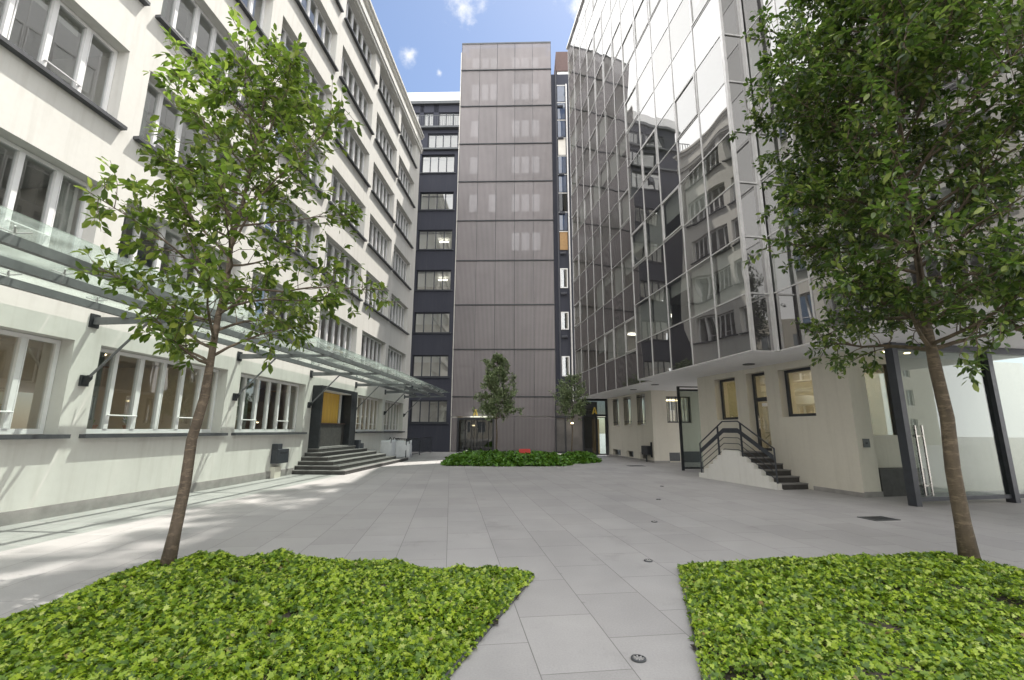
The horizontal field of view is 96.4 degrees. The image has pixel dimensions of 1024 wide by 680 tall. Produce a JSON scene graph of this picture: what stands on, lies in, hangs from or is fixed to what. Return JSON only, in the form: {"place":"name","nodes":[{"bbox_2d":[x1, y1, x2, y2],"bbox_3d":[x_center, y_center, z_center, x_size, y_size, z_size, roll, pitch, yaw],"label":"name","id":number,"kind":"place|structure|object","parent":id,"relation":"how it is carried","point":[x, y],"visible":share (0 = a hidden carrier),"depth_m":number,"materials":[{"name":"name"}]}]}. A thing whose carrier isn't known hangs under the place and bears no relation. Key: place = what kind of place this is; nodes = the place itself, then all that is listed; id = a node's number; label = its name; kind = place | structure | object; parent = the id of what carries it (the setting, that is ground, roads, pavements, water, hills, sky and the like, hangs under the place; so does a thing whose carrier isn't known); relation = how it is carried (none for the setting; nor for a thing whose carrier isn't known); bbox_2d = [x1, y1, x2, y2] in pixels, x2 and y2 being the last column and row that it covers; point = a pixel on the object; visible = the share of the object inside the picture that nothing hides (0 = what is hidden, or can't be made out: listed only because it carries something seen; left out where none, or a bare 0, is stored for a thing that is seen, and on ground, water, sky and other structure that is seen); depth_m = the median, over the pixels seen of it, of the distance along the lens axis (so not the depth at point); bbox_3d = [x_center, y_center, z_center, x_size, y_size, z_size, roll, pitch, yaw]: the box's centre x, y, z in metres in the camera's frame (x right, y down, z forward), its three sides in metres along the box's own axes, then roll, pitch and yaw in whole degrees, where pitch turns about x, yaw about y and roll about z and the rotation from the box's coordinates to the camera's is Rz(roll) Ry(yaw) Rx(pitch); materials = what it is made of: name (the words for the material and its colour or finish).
{"place":"outdoors","nodes":[
{"label":"outdoors","id":0,"kind":"place"},
{"bbox_2d":[354,440,363,448],"bbox_3d":[-6.748,4.657,20.162,0.240,0.500,0.560,0,-11,3],"label":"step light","id":1,"kind":"object","parent":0,"point":[358,444],"visible":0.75,"depth_m":19.93,"materials":[{"name":"grey metal"}]},
{"bbox_2d":[407,92,459,451],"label":"dark blue building","id":2,"kind":"structure","parent":0,"point":[437,114],"depth_m":35.04,"materials":[{"name":"paint"}]},
{"bbox_2d":[408,401,447,423],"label":"window","id":3,"kind":"structure","parent":2,"relation":"in","point":[411,422],"depth_m":31.94,"materials":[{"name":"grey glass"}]},
{"bbox_2d":[424,113,433,125],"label":"window","id":4,"kind":"structure","parent":2,"relation":"in","point":[426,113],"depth_m":37.32,"materials":[{"name":"white glass"}]},
{"bbox_2d":[413,356,449,377],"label":"window","id":5,"kind":"structure","parent":2,"relation":"in","point":[421,376],"depth_m":32.60,"materials":[{"name":"grey glass"}]},
{"bbox_2d":[412,313,450,333],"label":"window","id":6,"kind":"structure","parent":2,"relation":"in","point":[415,332],"depth_m":33.16,"materials":[{"name":"grey glass"}]},
{"bbox_2d":[414,271,451,290],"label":"window","id":7,"kind":"structure","parent":2,"relation":"in","point":[442,279],"depth_m":33.82,"materials":[{"name":"grey glass"}]},
{"bbox_2d":[416,231,452,250],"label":"window","id":8,"kind":"structure","parent":2,"relation":"in","point":[443,241],"depth_m":34.43,"materials":[{"name":"grey glass"}]},
{"bbox_2d":[418,193,454,210],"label":"window","id":9,"kind":"structure","parent":2,"relation":"in","point":[420,209],"depth_m":35.01,"materials":[{"name":"grey glass"}]},
{"bbox_2d":[419,155,455,173],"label":"window","id":10,"kind":"structure","parent":2,"relation":"in","point":[422,172],"depth_m":35.60,"materials":[{"name":"white glass"}]},
{"bbox_2d":[428,134,457,146],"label":"window","id":11,"kind":"structure","parent":2,"relation":"in","point":[436,135],"depth_m":36.35,"materials":[{"name":"white plastic"}]},
{"bbox_2d":[439,113,458,124],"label":"window","id":12,"kind":"structure","parent":2,"relation":"in","point":[439,113],"depth_m":37.30,"materials":[{"name":"grey glass"}]},
{"bbox_2d":[450,41,555,451],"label":"clad tower","id":13,"kind":"structure","parent":0,"point":[504,302],"depth_m":33.70,"materials":[{"name":"metal"}]},
{"bbox_2d":[456,417,493,451],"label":"door","id":14,"kind":"structure","parent":13,"relation":"in","point":[481,430],"depth_m":31.52,"materials":[{"name":"glass"}]},
{"bbox_2d":[0,434,1023,679],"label":"ground","id":15,"kind":"structure","parent":0,"point":[598,598],"depth_m":6.65,"materials":[{"name":"grey concrete"}]},
{"bbox_2d":[0,0,423,526],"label":"white office building","id":16,"kind":"structure","parent":15,"relation":"on","point":[79,92],"depth_m":10.96,"materials":[{"name":"paint"}]},
{"bbox_2d":[0,329,70,439],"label":"window","id":17,"kind":"structure","parent":16,"relation":"in","point":[17,363],"depth_m":7.64,"materials":[{"name":"white plastic"}]},
{"bbox_2d":[0,136,90,257],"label":"window","id":18,"kind":"structure","parent":16,"relation":"in","point":[58,210],"depth_m":8.23,"materials":[{"name":"white glass"}]},
{"bbox_2d":[0,0,127,130],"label":"window","id":19,"kind":"structure","parent":16,"relation":"in","point":[52,7],"depth_m":8.33,"materials":[{"name":"white glass"}]},
{"bbox_2d":[122,415,137,428],"bbox_3d":[-8.414,1.843,10.028,0.448,0.389,0.475,-10,-15,42],"label":"potted plant","id":20,"kind":"object","parent":16,"relation":"on","point":[125,421],"visible":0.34,"depth_m":9.95,"materials":[{"name":"ceramic"}]},
{"bbox_2d":[139,0,150,5],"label":"window","id":21,"kind":"structure","parent":16,"relation":"in","point":[145,2],"depth_m":9.76,"materials":[{"name":"grey glass"}]},
{"bbox_2d":[79,348,227,437],"bbox_3d":[-7.981,1.313,10.425,0.660,1.735,3.890,0,-11,3],"label":"window","id":22,"kind":"structure","parent":16,"relation":"in","point":[102,432],"depth_m":9.91,"materials":[{"name":"white glass"}]},
{"bbox_2d":[126,205,231,312],"bbox_3d":[-8.090,-1.725,11.028,0.262,1.660,3.630,0,-11,3],"label":"window","id":23,"kind":"structure","parent":16,"relation":"in","point":[172,240],"depth_m":10.82,"materials":[{"name":"white plastic"}]},
{"bbox_2d":[133,80,248,221],"bbox_3d":[-7.962,-4.653,11.595,0.660,1.735,3.890,0,-11,3],"label":"window","id":24,"kind":"structure","parent":16,"relation":"in","point":[160,96],"depth_m":10.51,"materials":[{"name":"white plastic"}]},
{"bbox_2d":[155,0,264,129],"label":"window","id":25,"kind":"structure","parent":16,"relation":"in","point":[175,7],"depth_m":11.60,"materials":[{"name":"white plastic"}]},
{"bbox_2d":[0,225,449,416],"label":"glass canopy","id":26,"kind":"object","parent":16,"relation":"attached to","point":[404,384],"visible":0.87,"depth_m":8.56,"materials":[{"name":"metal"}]},
{"bbox_2d":[236,0,268,45],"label":"window","id":27,"kind":"structure","parent":16,"relation":"in","point":[248,11],"depth_m":13.86,"materials":[{"name":"white plastic"}]},
{"bbox_2d":[231,374,306,434],"bbox_3d":[-7.728,2.121,14.538,0.660,1.735,3.890,0,-11,3],"label":"window","id":28,"kind":"structure","parent":16,"relation":"in","point":[240,423],"depth_m":14.25,"materials":[{"name":"white plastic"}]},
{"bbox_2d":[248,274,306,338],"bbox_3d":[-7.877,-0.917,15.144,0.342,1.660,3.630,0,-11,3],"label":"window","id":29,"kind":"structure","parent":16,"relation":"in","point":[264,293],"depth_m":14.71,"materials":[{"name":"white plastic"}]},
{"bbox_2d":[270,444,288,477],"bbox_3d":[-7.388,3.829,14.550,0.244,1.040,0.630,0,-11,3],"label":"letter box","id":30,"kind":"object","parent":16,"relation":"attached to","point":[279,454],"visible":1,"depth_m":14.33,"materials":[{"name":"metal"}]},
{"bbox_2d":[256,196,319,268],"bbox_3d":[-7.668,-3.846,15.707,0.580,1.735,3.890,0,-11,3],"label":"window","id":31,"kind":"structure","parent":16,"relation":"in","point":[295,224],"depth_m":16.27,"materials":[{"name":"white plastic"}]},
{"bbox_2d":[271,122,326,198],"bbox_3d":[-7.698,-6.779,16.285,0.660,1.735,3.890,0,-11,3],"label":"window","id":32,"kind":"structure","parent":16,"relation":"in","point":[318,157],"depth_m":17.34,"materials":[{"name":"white plastic"}]},
{"bbox_2d":[277,26,332,131],"bbox_3d":[-7.590,-9.587,16.829,0.462,1.735,3.890,0,-11,3],"label":"window","id":33,"kind":"structure","parent":16,"relation":"in","point":[285,35],"depth_m":17.42,"materials":[{"name":"white plastic"}]},
{"bbox_2d":[295,0,338,71],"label":"window","id":34,"kind":"structure","parent":16,"relation":"in","point":[306,13],"depth_m":17.98,"materials":[{"name":"white plastic"}]},
{"bbox_2d":[317,310,351,358],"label":"window","id":35,"kind":"structure","parent":16,"relation":"in","point":[346,326],"depth_m":19.34,"materials":[{"name":"white plastic"}]},
{"bbox_2d":[335,0,343,12],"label":"window","id":36,"kind":"structure","parent":16,"relation":"in","point":[337,1],"depth_m":19.40,"materials":[{"name":"metal"}]},
{"bbox_2d":[322,239,362,300],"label":"window","id":37,"kind":"structure","parent":16,"relation":"in","point":[334,248],"depth_m":20.33,"materials":[{"name":"white plastic"}]},
{"bbox_2d":[328,172,366,241],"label":"window","id":38,"kind":"structure","parent":16,"relation":"in","point":[339,183],"depth_m":20.45,"materials":[{"name":"white plastic"}]},
{"bbox_2d":[334,117,370,187],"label":"window","id":39,"kind":"structure","parent":16,"relation":"in","point":[349,135],"depth_m":21.35,"materials":[{"name":"white plastic"}]},
{"bbox_2d":[339,54,373,134],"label":"window","id":40,"kind":"structure","parent":16,"relation":"in","point":[360,107],"depth_m":21.56,"materials":[{"name":"white plastic"}]},
{"bbox_2d":[344,0,377,84],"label":"window","id":41,"kind":"structure","parent":16,"relation":"in","point":[364,52],"depth_m":22.12,"materials":[{"name":"white plastic"}]},
{"bbox_2d":[355,396,383,432],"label":"window","id":42,"kind":"structure","parent":16,"relation":"in","point":[359,423],"depth_m":23.05,"materials":[{"name":"white plastic"}]},
{"bbox_2d":[360,333,381,368],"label":"window","id":43,"kind":"structure","parent":16,"relation":"in","point":[365,336],"depth_m":23.74,"materials":[{"name":"white plastic"}]},
{"bbox_2d":[363,276,389,320],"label":"window","id":44,"kind":"structure","parent":16,"relation":"in","point":[366,303],"depth_m":23.88,"materials":[{"name":"white plastic"}]},
{"bbox_2d":[367,219,392,269],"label":"window","id":45,"kind":"structure","parent":16,"relation":"in","point":[369,244],"depth_m":24.58,"materials":[{"name":"white plastic"}]},
{"bbox_2d":[371,168,395,222],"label":"window","id":46,"kind":"structure","parent":16,"relation":"in","point":[377,184],"depth_m":25.13,"materials":[{"name":"white glass"}]},
{"bbox_2d":[374,121,397,177],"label":"window","id":47,"kind":"structure","parent":16,"relation":"in","point":[379,128],"depth_m":25.64,"materials":[{"name":"white glass"}]},
{"bbox_2d":[378,73,400,133],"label":"window","id":48,"kind":"structure","parent":16,"relation":"in","point":[386,100],"depth_m":26.27,"materials":[{"name":"white plastic"}]},
{"bbox_2d":[384,401,404,432],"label":"window","id":49,"kind":"structure","parent":16,"relation":"in","point":[391,411],"depth_m":26.90,"materials":[{"name":"white glass"}]},
{"bbox_2d":[387,348,401,373],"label":"window","id":50,"kind":"structure","parent":16,"relation":"in","point":[399,355],"depth_m":27.49,"materials":[{"name":"white glass"}]},
{"bbox_2d":[389,297,409,334],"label":"window","id":51,"kind":"structure","parent":16,"relation":"in","point":[396,310],"depth_m":28.12,"materials":[{"name":"white glass"}]},
{"bbox_2d":[392,249,411,289],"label":"window","id":52,"kind":"structure","parent":16,"relation":"in","point":[397,263],"depth_m":28.49,"materials":[{"name":"white plastic"}]},
{"bbox_2d":[395,206,413,248],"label":"window","id":53,"kind":"structure","parent":16,"relation":"in","point":[398,210],"depth_m":28.86,"materials":[{"name":"white plastic"}]},
{"bbox_2d":[397,163,415,207],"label":"window","id":54,"kind":"structure","parent":16,"relation":"in","point":[402,182],"depth_m":29.47,"materials":[{"name":"white glass"}]},
{"bbox_2d":[400,120,416,168],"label":"window","id":55,"kind":"structure","parent":16,"relation":"in","point":[405,139],"depth_m":29.97,"materials":[{"name":"white plastic"}]},
{"bbox_2d":[7,566,518,679],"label":"soil","id":56,"kind":"structure","parent":15,"relation":"on","point":[287,614],"depth_m":3.40,"materials":[{"name":"brown soil"}]},
{"bbox_2d":[68,3,400,565],"bbox_3d":[-3.124,-0.753,5.250,3.188,6.450,3.245,0,-11,0],"label":"courtyard tree","id":57,"kind":"object","parent":56,"relation":"in","point":[282,112],"visible":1,"depth_m":5.12,"materials":[{"name":"green plant"}]},
{"bbox_2d":[0,547,534,679],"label":"ivy","id":58,"kind":"object","parent":56,"relation":"on","point":[434,595],"visible":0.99,"depth_m":3.23,"materials":[{"name":"green plant"}]},
{"bbox_2d":[292,445,407,474],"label":"entrance steps","id":59,"kind":"structure","parent":15,"relation":"on","point":[343,460],"depth_m":16.65,"materials":[{"name":"grey concrete"}]},
{"bbox_2d":[380,437,395,455],"bbox_3d":[-6.741,5.761,24.536,0.921,1.097,0.979,0,-11,3],"label":"bulk bag","id":60,"kind":"object","parent":15,"relation":"on","point":[388,447],"visible":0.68,"depth_m":24.14,"materials":[{"name":"fabric"}]},
{"bbox_2d":[395,438,411,457],"bbox_3d":[-6.035,5.948,25.323,0.980,1.038,0.917,1,-11,-5],"label":"bulk bag","id":61,"kind":"object","parent":15,"relation":"on","point":[401,447],"visible":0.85,"depth_m":24.91,"materials":[{"name":"fabric"}]},
{"bbox_2d":[405,437,431,456],"bbox_3d":[-5.571,6.431,27.676,0.053,1.000,5.668,-1,-11,4],"label":"metal railing","id":62,"kind":"object","parent":15,"relation":"on","point":[424,446],"visible":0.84,"depth_m":28.50,"materials":[{"name":"black metal"}]},
{"bbox_2d":[440,574,533,679],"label":"bed edging","id":63,"kind":"object","parent":15,"relation":"on","point":[491,625],"visible":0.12,"depth_m":3.33,"materials":[{"name":"grey metal"}]},
{"bbox_2d":[551,52,576,401],"bbox_3d":[4.193,-7.775,35.617,2.350,32.000,3.363,0,-11,2],"label":"service shaft","id":64,"kind":"object","parent":15,"relation":"on","point":[564,303],"visible":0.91,"depth_m":34.30,"materials":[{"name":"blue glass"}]},
{"bbox_2d":[560,268,567,287],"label":"window","id":65,"kind":"structure","parent":64,"relation":"in","point":[560,268],"depth_m":33.49,"materials":[{"name":"white plastic"}]},
{"bbox_2d":[561,312,568,329],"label":"window","id":66,"kind":"structure","parent":64,"relation":"in","point":[561,312],"depth_m":32.84,"materials":[{"name":"white plastic"}]},
{"bbox_2d":[562,356,569,375],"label":"window","id":67,"kind":"structure","parent":64,"relation":"in","point":[562,356],"depth_m":32.24,"materials":[{"name":"white plastic"}]},
{"bbox_2d":[555,399,608,454],"bbox_3d":[4.384,5.555,29.253,2.900,3.390,2.860,1,-11,-2],"label":"glazed lobby","id":68,"kind":"object","parent":15,"relation":"on","point":[586,435],"visible":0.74,"depth_m":29.40,"materials":[{"name":"glass"}]},
{"bbox_2d":[597,417,606,454],"bbox_3d":[5.464,5.831,27.863,0.560,2.280,0.040,1,-11,-2],"label":"door","id":69,"kind":"structure","parent":68,"relation":"in","point":[597,417],"depth_m":27.85,"materials":[{"name":"glass"}]},
{"bbox_2d":[631,654,645,662],"bbox_3d":[0.843,2.122,3.049,0.100,0.013,0.100,0,-11,0],"label":"floor drain","id":70,"kind":"object","parent":15,"relation":"on","point":[637,658],"visible":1,"depth_m":3.04,"materials":[{"name":"grey metal"}]},
{"bbox_2d":[641,442,652,461],"bbox_3d":[6.507,5.396,22.071,0.257,0.930,0.700,2,-11,-8],"label":"wall box","id":71,"kind":"object","parent":15,"relation":"on","point":[646,450],"visible":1,"depth_m":21.82,"materials":[{"name":"metal"}]},
{"bbox_2d":[676,386,703,470],"bbox_3d":[7.037,3.408,17.769,1.100,3.200,0.080,1,-11,-4],"label":"glass screen","id":72,"kind":"object","parent":15,"relation":"on","point":[678,389],"visible":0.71,"depth_m":17.74,"materials":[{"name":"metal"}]},
{"bbox_2d":[681,574,703,679],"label":"bed edging","id":73,"kind":"object","parent":15,"relation":"on","point":[700,667],"visible":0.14,"depth_m":3.34,"materials":[{"name":"grey metal"}]},
{"bbox_2d":[699,420,813,489],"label":"side staircase","id":74,"kind":"structure","parent":15,"relation":"on","point":[762,468],"depth_m":13.03,"materials":[{"name":"white stone"},{"name":"dark painted steel"},{"name":"white stucco"}]},
{"bbox_2d":[566,0,1023,497],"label":"glass office building","id":75,"kind":"structure","parent":15,"relation":"on","point":[670,198],"depth_m":14.02,"materials":[{"name":"glass"},{"name":"aluminium"},{"name":"cream stucco"}]},
{"bbox_2d":[612,399,619,426],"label":"window","id":76,"kind":"structure","parent":75,"relation":"in","point":[615,402],"depth_m":26.78,"materials":[{"name":"grey glass"}]},
{"bbox_2d":[623,397,631,425],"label":"window","id":77,"kind":"structure","parent":75,"relation":"in","point":[626,398],"depth_m":25.03,"materials":[{"name":"grey metal"}]},
{"bbox_2d":[636,394,646,425],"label":"window","id":78,"kind":"structure","parent":75,"relation":"in","point":[640,409],"depth_m":23.31,"materials":[{"name":"grey glass"}]},
{"bbox_2d":[669,453,679,460],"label":"basement window","id":79,"kind":"structure","parent":75,"relation":"in","point":[673,456],"depth_m":21.91,"materials":[{"name":"grey metal"}]},
{"bbox_2d":[666,396,690,422],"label":"window","id":80,"kind":"structure","parent":75,"relation":"in","point":[675,400],"depth_m":22.53,"materials":[{"name":"glass"}]},
{"bbox_2d":[720,378,737,419],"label":"window","id":81,"kind":"structure","parent":75,"relation":"in","point":[732,379],"depth_m":15.72,"materials":[{"name":"black metal"}]},
{"bbox_2d":[751,372,771,450],"bbox_3d":[7.671,2.158,13.883,0.120,2.340,0.790,3,-11,-12],"label":"door","id":82,"kind":"structure","parent":75,"relation":"in","point":[756,399],"depth_m":14.15,"materials":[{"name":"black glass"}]},
{"bbox_2d":[784,367,815,416],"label":"window","id":83,"kind":"structure","parent":75,"relation":"in","point":[786,373],"depth_m":12.98,"materials":[{"name":"black metal"}]},
{"bbox_2d":[862,439,869,446],"bbox_3d":[8.354,2.428,10.780,0.180,0.200,0.030,3,-11,-12],"label":"intercom plate","id":84,"kind":"object","parent":75,"relation":"attached to","point":[866,442],"visible":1,"depth_m":10.77,"materials":[{"name":"grey metal"}]},
{"bbox_2d":[883,364,896,434],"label":"window","id":85,"kind":"structure","parent":75,"relation":"in","point":[884,365],"depth_m":11.72,"materials":[{"name":"metal"}]},
{"bbox_2d":[883,342,1023,506],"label":"glazed entrance","id":86,"kind":"object","parent":75,"relation":"attached to","point":[1003,451],"visible":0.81,"depth_m":9.83,"materials":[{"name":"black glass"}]},
{"bbox_2d":[688,565,1023,679],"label":"soil","id":87,"kind":"structure","parent":15,"relation":"on","point":[728,675],"depth_m":3.28,"materials":[{"name":"brown soil"}]},
{"bbox_2d":[677,550,1023,679],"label":"ivy","id":88,"kind":"object","parent":87,"relation":"on","point":[717,584],"visible":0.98,"depth_m":3.40,"materials":[{"name":"green plant"}]},
{"bbox_2d":[728,0,1023,558],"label":"courtyard tree","id":89,"kind":"object","parent":87,"relation":"in","point":[918,40],"visible":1,"depth_m":5.08,"materials":[{"name":"green plant"}]},
{"bbox_2d":[858,516,899,520],"bbox_3d":[6.380,3.106,7.965,0.500,0.011,0.360,2,-11,-10],"label":"drain grate","id":90,"kind":"object","parent":15,"relation":"on","point":[878,518],"visible":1,"depth_m":7.94,"materials":[{"name":"grey metal"}]},
{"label":"soil","id":91,"kind":"structure","parent":15,"relation":"on","visible":0},
{"bbox_2d":[473,352,523,448],"bbox_3d":[-0.737,3.093,21.947,2.403,5.175,2.257,8,-13,-34],"label":"courtyard tree","id":92,"kind":"object","parent":91,"relation":"in","point":[489,407],"visible":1,"depth_m":21.70,"materials":[{"name":"green plant"}]},
{"bbox_2d":[440,448,573,466],"bbox_3d":[-0.229,5.375,20.945,5.959,0.797,4.089,0,-11,0],"label":"ivy","id":93,"kind":"object","parent":91,"relation":"on","point":[496,457],"visible":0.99,"depth_m":19.54,"materials":[{"name":"green plant"}]},
{"bbox_2d":[519,449,529,452],"bbox_3d":[0.582,5.320,20.979,0.520,0.640,0.040,1,-11,-3],"label":"red notice","id":94,"kind":"object","parent":91,"relation":"in","point":[524,450],"visible":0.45,"depth_m":21.00,"materials":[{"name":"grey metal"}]},
{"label":"soil","id":95,"kind":"structure","parent":15,"relation":"on","visible":0},
{"bbox_2d":[548,372,590,451],"bbox_3d":[2.952,3.739,22.827,1.928,4.273,1.988,-8,-14,37],"label":"courtyard tree","id":96,"kind":"object","parent":95,"relation":"in","point":[568,393],"visible":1,"depth_m":22.82,"materials":[{"name":"green plant"}]},
{"bbox_2d":[562,450,601,463],"bbox_3d":[3.284,5.739,22.489,2.328,0.656,3.778,0,-11,0],"label":"ivy","id":97,"kind":"object","parent":95,"relation":"on","point":[576,457],"visible":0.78,"depth_m":21.37,"materials":[{"name":"green plant"}]},
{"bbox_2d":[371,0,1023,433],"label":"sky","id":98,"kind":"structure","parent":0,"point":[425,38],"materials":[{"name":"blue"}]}
]}

